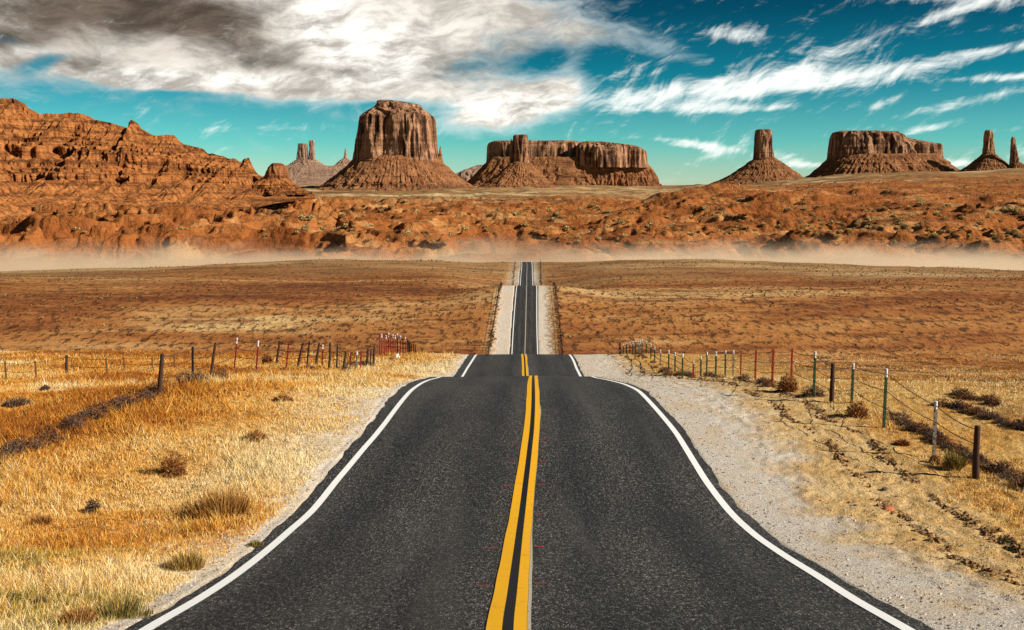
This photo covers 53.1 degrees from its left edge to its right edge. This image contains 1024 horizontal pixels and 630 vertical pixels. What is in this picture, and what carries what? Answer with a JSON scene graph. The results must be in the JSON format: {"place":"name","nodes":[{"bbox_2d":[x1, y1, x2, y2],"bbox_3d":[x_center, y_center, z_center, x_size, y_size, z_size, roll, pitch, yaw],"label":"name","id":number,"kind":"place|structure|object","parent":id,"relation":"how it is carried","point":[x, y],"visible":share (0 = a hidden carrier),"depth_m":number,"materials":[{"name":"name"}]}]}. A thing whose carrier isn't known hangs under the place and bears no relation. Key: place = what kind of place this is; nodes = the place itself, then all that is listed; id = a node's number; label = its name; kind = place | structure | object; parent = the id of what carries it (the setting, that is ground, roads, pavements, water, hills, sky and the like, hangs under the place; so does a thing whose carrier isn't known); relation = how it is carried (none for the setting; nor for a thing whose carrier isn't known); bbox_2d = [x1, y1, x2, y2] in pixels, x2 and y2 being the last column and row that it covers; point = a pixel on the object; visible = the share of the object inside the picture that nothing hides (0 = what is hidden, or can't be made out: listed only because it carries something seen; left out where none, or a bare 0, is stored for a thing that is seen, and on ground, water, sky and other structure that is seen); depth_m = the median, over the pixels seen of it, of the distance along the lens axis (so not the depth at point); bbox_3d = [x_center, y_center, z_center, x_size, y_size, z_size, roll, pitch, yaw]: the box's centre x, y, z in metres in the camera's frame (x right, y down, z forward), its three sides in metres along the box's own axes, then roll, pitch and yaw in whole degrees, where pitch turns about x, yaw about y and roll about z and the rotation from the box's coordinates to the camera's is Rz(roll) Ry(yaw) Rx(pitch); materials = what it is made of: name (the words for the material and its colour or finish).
{"place":"outdoors","nodes":[
{"label":"outdoors","id":0,"kind":"place"},
{"bbox_2d":[110,399,127,407],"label":"tumbleweed","id":1,"kind":"object","parent":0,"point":[118,404],"visible":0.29,"depth_m":26.26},
{"bbox_2d":[0,168,1023,629],"bbox_3d":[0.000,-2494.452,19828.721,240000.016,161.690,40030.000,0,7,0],"label":"ground","id":2,"kind":"structure","parent":0,"point":[122,238],"depth_m":329.84,"materials":[{"name":"soil"}]},
{"bbox_2d":[0,443,17,457],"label":"tumbleweed","id":3,"kind":"object","parent":2,"relation":"on","point":[3,449],"visible":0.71,"depth_m":21.41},
{"bbox_2d":[0,440,27,454],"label":"tumbleweed","id":4,"kind":"object","parent":2,"relation":"on","point":[18,446],"visible":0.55,"depth_m":21.74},
{"bbox_2d":[2,588,26,603],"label":"shrub","id":5,"kind":"object","parent":2,"relation":"on","point":[13,591],"visible":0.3,"depth_m":10.65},
{"bbox_2d":[1,397,31,407],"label":"shrub","id":6,"kind":"object","parent":2,"relation":"on","point":[11,402],"visible":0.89,"depth_m":27.88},
{"bbox_2d":[9,434,35,449],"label":"tumbleweed","id":7,"kind":"object","parent":2,"relation":"on","point":[26,440],"visible":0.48,"depth_m":22.11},
{"bbox_2d":[25,439,44,451],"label":"tumbleweed","id":8,"kind":"object","parent":2,"relation":"on","point":[39,445],"visible":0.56,"depth_m":22.12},
{"bbox_2d":[30,596,50,605],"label":"shrub","id":9,"kind":"object","parent":2,"relation":"on","point":[44,598],"visible":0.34,"depth_m":10.67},
{"bbox_2d":[27,513,54,525],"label":"shrub","id":10,"kind":"object","parent":2,"relation":"on","point":[47,519],"visible":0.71,"depth_m":16.55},
{"bbox_2d":[33,438,50,448],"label":"tumbleweed","id":11,"kind":"object","parent":2,"relation":"on","point":[43,443],"visible":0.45,"depth_m":22.35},
{"bbox_2d":[29,566,56,576],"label":"shrub","id":12,"kind":"object","parent":2,"relation":"on","point":[34,572],"visible":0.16,"depth_m":12.35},
{"bbox_2d":[29,432,57,442],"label":"tumbleweed","id":13,"kind":"object","parent":2,"relation":"on","point":[43,437],"visible":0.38,"depth_m":22.73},
{"bbox_2d":[40,384,50,390],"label":"shrub","id":14,"kind":"object","parent":2,"relation":"on","point":[44,387],"visible":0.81,"depth_m":34.75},
{"bbox_2d":[36,423,61,433],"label":"tumbleweed","id":15,"kind":"object","parent":2,"relation":"on","point":[48,429],"visible":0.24,"depth_m":23.39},
{"bbox_2d":[36,431,65,443],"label":"tumbleweed","id":16,"kind":"object","parent":2,"relation":"on","point":[51,436],"visible":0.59,"depth_m":22.76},
{"bbox_2d":[55,416,86,431],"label":"tumbleweed","id":17,"kind":"object","parent":2,"relation":"on","point":[73,420],"visible":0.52,"depth_m":23.71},
{"bbox_2d":[60,413,87,424],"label":"tumbleweed","id":18,"kind":"object","parent":2,"relation":"on","point":[70,416],"visible":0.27,"depth_m":24.17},
{"bbox_2d":[55,599,99,625],"bbox_3d":[-4.113,2.835,9.682,0.422,0.234,0.430,0,7,0],"label":"shrub","id":19,"kind":"object","parent":2,"relation":"on","point":[85,614],"visible":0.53,"depth_m":9.69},
{"bbox_2d":[73,407,98,420],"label":"tumbleweed","id":20,"kind":"object","parent":2,"relation":"on","point":[86,415],"visible":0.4,"depth_m":24.80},
{"bbox_2d":[0,355,175,379],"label":"wire fence","id":21,"kind":"object","parent":2,"relation":"on","point":[66,357],"visible":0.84,"depth_m":42.39,"materials":[{"name":"brown wood"}]},
{"bbox_2d":[84,499,100,513],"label":"shrub","id":22,"kind":"object","parent":2,"relation":"on","point":[90,506],"visible":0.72,"depth_m":17.52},
{"bbox_2d":[80,405,109,419],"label":"tumbleweed","id":23,"kind":"object","parent":2,"relation":"on","point":[96,413],"visible":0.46,"depth_m":24.97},
{"bbox_2d":[82,399,112,416],"bbox_3d":[-10.315,2.321,25.474,0.839,0.484,0.876,-3,8,-20],"label":"tumbleweed","id":24,"kind":"object","parent":2,"relation":"on","point":[100,407],"visible":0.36,"depth_m":25.44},
{"bbox_2d":[93,400,113,410],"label":"tumbleweed","id":25,"kind":"object","parent":2,"relation":"on","point":[106,404],"visible":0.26,"depth_m":25.75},
{"bbox_2d":[105,399,128,410],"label":"tumbleweed","id":26,"kind":"object","parent":2,"relation":"on","point":[109,401],"visible":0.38,"depth_m":26.14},
{"bbox_2d":[85,591,152,620],"bbox_3d":[-3.859,2.861,10.063,0.684,0.244,0.626,-3,8,-25],"label":"shrub","id":27,"kind":"object","parent":2,"relation":"on","point":[121,608],"visible":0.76,"depth_m":10.09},
{"bbox_2d":[112,394,134,405],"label":"tumbleweed","id":28,"kind":"object","parent":2,"relation":"on","point":[126,399],"visible":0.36,"depth_m":26.77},
{"bbox_2d":[121,392,146,403],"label":"tumbleweed","id":29,"kind":"object","parent":2,"relation":"on","point":[136,397],"visible":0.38,"depth_m":27.20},
{"bbox_2d":[125,397,142,407],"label":"tumbleweed","id":30,"kind":"object","parent":2,"relation":"on","point":[131,399],"visible":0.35,"depth_m":26.99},
{"bbox_2d":[139,391,157,399],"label":"tumbleweed","id":31,"kind":"object","parent":2,"relation":"on","point":[149,394],"visible":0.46,"depth_m":27.75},
{"bbox_2d":[146,388,167,395],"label":"tumbleweed","id":32,"kind":"object","parent":2,"relation":"on","point":[158,392],"visible":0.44,"depth_m":28.27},
{"bbox_2d":[0,98,314,223],"bbox_3d":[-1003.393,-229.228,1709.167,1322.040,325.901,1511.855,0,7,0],"label":"mesa","id":33,"kind":"structure","parent":2,"relation":"on","point":[64,159],"depth_m":1680.59,"materials":[{"name":"stone"}]},
{"bbox_2d":[148,383,166,393],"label":"tumbleweed","id":34,"kind":"object","parent":2,"relation":"on","point":[155,387],"visible":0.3,"depth_m":28.54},
{"bbox_2d":[151,379,175,387],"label":"tumbleweed","id":35,"kind":"object","parent":2,"relation":"on","point":[166,383],"visible":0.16,"depth_m":29.65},
{"bbox_2d":[158,448,188,477],"bbox_3d":[-6.687,2.898,20.177,0.694,0.576,0.645,6,10,41],"label":"shrub","id":36,"kind":"object","parent":2,"relation":"on","point":[176,467],"visible":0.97,"depth_m":20.12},
{"bbox_2d":[163,548,208,571],"bbox_3d":[-4.079,3.049,12.761,0.585,0.285,0.584,0,7,0],"label":"shrub","id":37,"kind":"object","parent":2,"relation":"on","point":[186,562],"visible":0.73,"depth_m":12.75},
{"bbox_2d":[172,370,204,385],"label":"tumbleweed","id":38,"kind":"object","parent":2,"relation":"on","point":[185,377],"visible":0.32,"depth_m":31.26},
{"bbox_2d":[194,369,210,380],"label":"tumbleweed","id":39,"kind":"object","parent":2,"relation":"on","point":[203,375],"visible":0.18,"depth_m":35.00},
{"bbox_2d":[187,480,255,518],"bbox_3d":[-4.753,3.008,16.834,1.130,0.561,1.029,0,7,0],"label":"shrub","id":40,"kind":"object","parent":2,"relation":"on","point":[229,499],"visible":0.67,"depth_m":16.70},
{"bbox_2d":[212,366,231,376],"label":"tumbleweed","id":41,"kind":"object","parent":2,"relation":"on","point":[223,370],"visible":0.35,"depth_m":45.20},
{"bbox_2d":[246,539,263,547],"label":"shrub","id":42,"kind":"object","parent":2,"relation":"on","point":[256,544],"visible":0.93,"depth_m":14.45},
{"bbox_2d":[243,428,269,440],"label":"shrub","id":43,"kind":"object","parent":2,"relation":"on","point":[257,434],"visible":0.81,"depth_m":23.03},
{"bbox_2d":[260,353,273,363],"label":"shrub","id":44,"kind":"object","parent":2,"relation":"on","point":[268,359],"visible":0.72,"depth_m":67.75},
{"bbox_2d":[252,163,310,194],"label":"butte","id":45,"kind":"object","parent":2,"relation":"on","point":[276,179],"visible":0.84,"depth_m":1859.32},
{"bbox_2d":[273,394,293,401],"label":"shrub","id":46,"kind":"object","parent":2,"relation":"on","point":[277,398],"visible":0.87,"depth_m":28.87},
{"bbox_2d":[157,333,415,394],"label":"wire fence","id":47,"kind":"object","parent":2,"relation":"on","point":[161,377],"visible":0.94,"depth_m":59.13,"materials":[{"name":"brown wood"}]},
{"bbox_2d":[263,140,350,184],"bbox_3d":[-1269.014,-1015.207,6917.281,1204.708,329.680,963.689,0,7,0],"label":"mesa","id":48,"kind":"structure","parent":2,"relation":"on","point":[305,167],"depth_m":6644.52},
{"bbox_2d":[313,100,476,190],"bbox_3d":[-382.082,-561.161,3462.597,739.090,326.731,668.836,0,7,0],"label":"butte","id":49,"kind":"object","parent":2,"relation":"on","point":[396,146],"visible":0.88,"depth_m":3345.12,"materials":[{"name":"stone"}]},
{"bbox_2d":[456,165,481,180],"bbox_3d":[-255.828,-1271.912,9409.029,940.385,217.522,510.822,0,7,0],"label":"mesa","id":50,"kind":"structure","parent":2,"relation":"on","point":[466,174],"depth_m":9291.82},
{"bbox_2d":[488,264,514,352],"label":"wire fence","id":51,"kind":"object","parent":2,"relation":"on","point":[495,312],"visible":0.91,"depth_m":313.87,"materials":[{"name":"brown wood"}]},
{"bbox_2d":[0,346,1023,629],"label":"grass","id":52,"kind":"structure","parent":2,"relation":"on","point":[62,586],"depth_m":21.91,"materials":[{"name":"plant"}]},
{"bbox_2d":[0,259,1023,355],"bbox_3d":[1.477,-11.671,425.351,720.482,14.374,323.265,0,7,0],"label":"scrub","id":53,"kind":"object","parent":2,"relation":"on","point":[556,309],"visible":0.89,"depth_m":370.28,"materials":[{"name":"plant"}]},
{"bbox_2d":[0,179,1023,266],"bbox_3d":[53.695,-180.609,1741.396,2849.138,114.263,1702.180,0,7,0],"label":"scrub","id":54,"kind":"object","parent":2,"relation":"on","point":[674,220],"visible":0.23,"depth_m":1277.40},
{"bbox_2d":[477,134,557,187],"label":"butte","id":55,"kind":"object","parent":2,"relation":"on","point":[519,170],"visible":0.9,"depth_m":3711.65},
{"bbox_2d":[31,354,1023,629],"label":"pebbles","id":56,"kind":"object","parent":2,"relation":"on","point":[745,504],"visible":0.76,"depth_m":16.17,"materials":[{"name":"gravel"}]},
{"bbox_2d":[540,260,562,352],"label":"wire fence","id":57,"kind":"object","parent":2,"relation":"on","point":[553,283],"visible":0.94,"depth_m":328.53,"materials":[{"name":"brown wood"}]},
{"bbox_2d":[467,140,662,186],"bbox_3d":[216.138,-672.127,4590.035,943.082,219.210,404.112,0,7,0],"label":"mesa","id":58,"kind":"structure","parent":2,"relation":"on","point":[562,162],"depth_m":4440.89,"materials":[{"name":"stone"}]},
{"bbox_2d":[658,366,668,372],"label":"tumbleweed","id":59,"kind":"object","parent":2,"relation":"on","point":[660,370],"visible":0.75,"depth_m":60.46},
{"bbox_2d":[662,370,673,374],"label":"tumbleweed","id":60,"kind":"object","parent":2,"relation":"on","point":[667,372],"visible":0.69,"depth_m":58.75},
{"bbox_2d":[702,370,716,376],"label":"tumbleweed","id":61,"kind":"object","parent":2,"relation":"on","point":[709,374],"visible":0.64,"depth_m":47.02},
{"bbox_2d":[737,373,750,379],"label":"tumbleweed","id":62,"kind":"object","parent":2,"relation":"on","point":[743,375],"visible":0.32,"depth_m":39.38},
{"bbox_2d":[708,129,802,184],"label":"butte","id":63,"kind":"object","parent":2,"relation":"on","point":[764,164],"visible":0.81,"depth_m":3507.42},
{"bbox_2d":[760,378,776,386],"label":"tumbleweed","id":64,"kind":"object","parent":2,"relation":"on","point":[768,382],"visible":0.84,"depth_m":32.78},
{"bbox_2d":[776,372,799,393],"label":"shrub","id":65,"kind":"object","parent":2,"relation":"on","point":[785,385],"visible":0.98,"depth_m":31.15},
{"bbox_2d":[623,339,979,479],"bbox_3d":[9.173,2.514,48.452,3.751,8.410,57.559,0,7,0],"label":"wire fence","id":66,"kind":"object","parent":2,"relation":"on","point":[975,457],"visible":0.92,"depth_m":28.57,"materials":[{"name":"metal"}]},
{"bbox_2d":[797,384,825,397],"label":"tumbleweed","id":67,"kind":"object","parent":2,"relation":"on","point":[810,391],"visible":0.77,"depth_m":29.79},
{"bbox_2d":[606,353,1023,585],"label":"clods","id":68,"kind":"object","parent":2,"relation":"on","point":[949,549],"visible":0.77,"depth_m":18.02,"materials":[{"name":"soil"}]},
{"bbox_2d":[843,400,870,418],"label":"shrub","id":69,"kind":"object","parent":2,"relation":"on","point":[854,410],"visible":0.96,"depth_m":26.21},
{"bbox_2d":[806,130,959,177],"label":"mesa","id":70,"kind":"structure","parent":2,"relation":"on","point":[865,151],"depth_m":3556.00,"materials":[{"name":"stone"}]},
{"bbox_2d":[883,506,894,510],"bbox_3d":[6.343,3.272,17.254,0.197,0.111,0.167,-4,8,-29],"label":"stone","id":71,"kind":"object","parent":2,"relation":"on","point":[890,508],"visible":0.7,"depth_m":17.21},
{"bbox_2d":[890,411,909,417],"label":"tumbleweed","id":72,"kind":"object","parent":2,"relation":"on","point":[903,412],"visible":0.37,"depth_m":26.21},
{"bbox_2d":[892,439,909,446],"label":"shrub","id":73,"kind":"object","parent":2,"relation":"on","point":[902,442],"visible":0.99,"depth_m":22.54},
{"bbox_2d":[896,419,914,425],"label":"tumbleweed","id":74,"kind":"object","parent":2,"relation":"on","point":[901,423],"visible":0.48,"depth_m":25.11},
{"bbox_2d":[901,422,919,431],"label":"tumbleweed","id":75,"kind":"object","parent":2,"relation":"on","point":[907,425],"visible":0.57,"depth_m":24.61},
{"bbox_2d":[908,420,932,430],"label":"tumbleweed","id":76,"kind":"object","parent":2,"relation":"on","point":[915,426],"visible":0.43,"depth_m":24.41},
{"bbox_2d":[914,425,930,434],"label":"tumbleweed","id":77,"kind":"object","parent":2,"relation":"on","point":[920,428],"visible":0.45,"depth_m":24.02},
{"bbox_2d":[920,428,943,435],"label":"tumbleweed","id":78,"kind":"object","parent":2,"relation":"on","point":[931,430],"visible":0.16,"depth_m":23.78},
{"bbox_2d":[921,430,946,440],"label":"tumbleweed","id":79,"kind":"object","parent":2,"relation":"on","point":[928,433],"visible":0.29,"depth_m":23.40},
{"bbox_2d":[929,455,939,464],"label":"shrub","id":80,"kind":"object","parent":2,"relation":"on","point":[935,459],"visible":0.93,"depth_m":20.85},
{"bbox_2d":[928,434,949,442],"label":"tumbleweed","id":81,"kind":"object","parent":2,"relation":"on","point":[931,438],"visible":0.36,"depth_m":22.92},
{"bbox_2d":[930,398,950,406],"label":"tumbleweed","id":82,"kind":"object","parent":2,"relation":"on","point":[941,403],"visible":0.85,"depth_m":27.72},
{"bbox_2d":[936,434,953,445],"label":"tumbleweed","id":83,"kind":"object","parent":2,"relation":"on","point":[941,436],"visible":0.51,"depth_m":22.70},
{"bbox_2d":[939,441,953,448],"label":"tumbleweed","id":84,"kind":"object","parent":2,"relation":"on","point":[947,444],"visible":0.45,"depth_m":22.34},
{"bbox_2d":[946,448,965,454],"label":"tumbleweed","id":85,"kind":"object","parent":2,"relation":"on","point":[956,450],"visible":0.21,"depth_m":21.62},
{"bbox_2d":[941,445,971,470],"bbox_3d":[8.769,2.856,20.333,0.685,0.492,0.730,-4,8,-30],"label":"shrub","id":86,"kind":"object","parent":2,"relation":"on","point":[954,462],"visible":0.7,"depth_m":20.26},
{"bbox_2d":[947,386,967,395],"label":"tumbleweed","id":87,"kind":"object","parent":2,"relation":"on","point":[953,392],"visible":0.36,"depth_m":29.83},
{"bbox_2d":[948,399,967,409],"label":"tumbleweed","id":88,"kind":"object","parent":2,"relation":"on","point":[956,402],"visible":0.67,"depth_m":27.38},
{"bbox_2d":[946,444,969,452],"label":"tumbleweed","id":89,"kind":"object","parent":2,"relation":"on","point":[959,448],"visible":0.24,"depth_m":21.82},
{"bbox_2d":[948,403,968,409],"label":"tumbleweed","id":90,"kind":"object","parent":2,"relation":"on","point":[952,405],"visible":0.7,"depth_m":27.30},
{"bbox_2d":[953,392,973,399],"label":"tumbleweed","id":91,"kind":"object","parent":2,"relation":"on","point":[965,397],"visible":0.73,"depth_m":28.98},
{"bbox_2d":[953,388,975,397],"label":"tumbleweed","id":92,"kind":"object","parent":2,"relation":"on","point":[964,390],"visible":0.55,"depth_m":29.25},
{"bbox_2d":[956,403,974,414],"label":"tumbleweed","id":93,"kind":"object","parent":2,"relation":"on","point":[966,410],"visible":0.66,"depth_m":26.84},
{"bbox_2d":[957,449,984,458],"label":"tumbleweed","id":94,"kind":"object","parent":2,"relation":"on","point":[967,453],"visible":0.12,"depth_m":21.26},
{"bbox_2d":[968,406,984,415],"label":"tumbleweed","id":95,"kind":"object","parent":2,"relation":"on","point":[973,410],"visible":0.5,"depth_m":26.45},
{"bbox_2d":[971,406,987,414],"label":"tumbleweed","id":96,"kind":"object","parent":2,"relation":"on","point":[983,408],"visible":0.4,"depth_m":26.50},
{"bbox_2d":[968,452,993,464],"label":"tumbleweed","id":97,"kind":"object","parent":2,"relation":"on","point":[980,459],"visible":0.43,"depth_m":20.82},
{"bbox_2d":[958,130,1007,171],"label":"butte","id":98,"kind":"object","parent":2,"relation":"on","point":[988,158],"visible":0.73,"depth_m":3438.54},
{"bbox_2d":[977,408,999,419],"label":"tumbleweed","id":99,"kind":"object","parent":2,"relation":"on","point":[985,414],"visible":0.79,"depth_m":25.81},
{"bbox_2d":[981,396,1000,406],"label":"tumbleweed","id":100,"kind":"object","parent":2,"relation":"on","point":[988,401],"visible":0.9,"depth_m":28.00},
{"bbox_2d":[982,393,1002,401],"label":"tumbleweed","id":101,"kind":"object","parent":2,"relation":"on","point":[991,396],"visible":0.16,"depth_m":28.61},
{"bbox_2d":[983,413,1004,419],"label":"tumbleweed","id":102,"kind":"object","parent":2,"relation":"on","point":[994,417],"visible":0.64,"depth_m":25.67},
{"bbox_2d":[982,461,1009,472],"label":"tumbleweed","id":103,"kind":"object","parent":2,"relation":"on","point":[989,464],"visible":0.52,"depth_m":20.13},
{"bbox_2d":[990,417,1010,424],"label":"tumbleweed","id":104,"kind":"object","parent":2,"relation":"on","point":[995,421],"visible":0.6,"depth_m":25.19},
{"bbox_2d":[984,459,1017,476],"bbox_3d":[9.534,2.962,19.909,0.657,0.389,0.651,-3,8,-22],"label":"tumbleweed","id":105,"kind":"object","parent":2,"relation":"on","point":[1001,467],"visible":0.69,"depth_m":19.91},
{"bbox_2d":[996,472,1014,482],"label":"tumbleweed","id":106,"kind":"object","parent":2,"relation":"on","point":[1007,477],"visible":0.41,"depth_m":19.38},
{"bbox_2d":[1000,420,1014,427],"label":"tumbleweed","id":107,"kind":"object","parent":2,"relation":"on","point":[1004,424],"visible":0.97,"depth_m":24.83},
{"bbox_2d":[1007,468,1023,478],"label":"tumbleweed","id":108,"kind":"object","parent":2,"relation":"on","point":[1021,473],"visible":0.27,"depth_m":19.52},
{"bbox_2d":[1008,137,1023,168],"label":"butte","id":109,"kind":"object","parent":2,"relation":"on","point":[1014,162],"visible":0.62,"depth_m":3400.20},
{"bbox_2d":[1012,476,1023,486],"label":"tumbleweed","id":110,"kind":"object","parent":2,"relation":"on","point":[1017,479],"visible":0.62,"depth_m":18.96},
{"bbox_2d":[1014,417,1023,430],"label":"tumbleweed","id":111,"kind":"object","parent":2,"relation":"on","point":[1019,422],"visible":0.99,"depth_m":24.50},
{"bbox_2d":[1014,477,1023,489],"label":"tumbleweed","id":112,"kind":"object","parent":2,"relation":"on","point":[1019,485],"visible":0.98,"depth_m":18.78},
{"bbox_2d":[0,0,1023,184],"label":"sky","id":113,"kind":"structure","parent":0,"point":[690,84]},
{"bbox_2d":[126,262,932,629],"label":"road","id":114,"kind":"structure","parent":0,"point":[524,484],"depth_m":15.15,"materials":[{"name":"asphalt"}]},
{"bbox_2d":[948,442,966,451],"bbox_3d":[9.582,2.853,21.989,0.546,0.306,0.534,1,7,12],"label":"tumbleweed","id":115,"kind":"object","parent":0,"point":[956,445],"visible":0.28,"depth_m":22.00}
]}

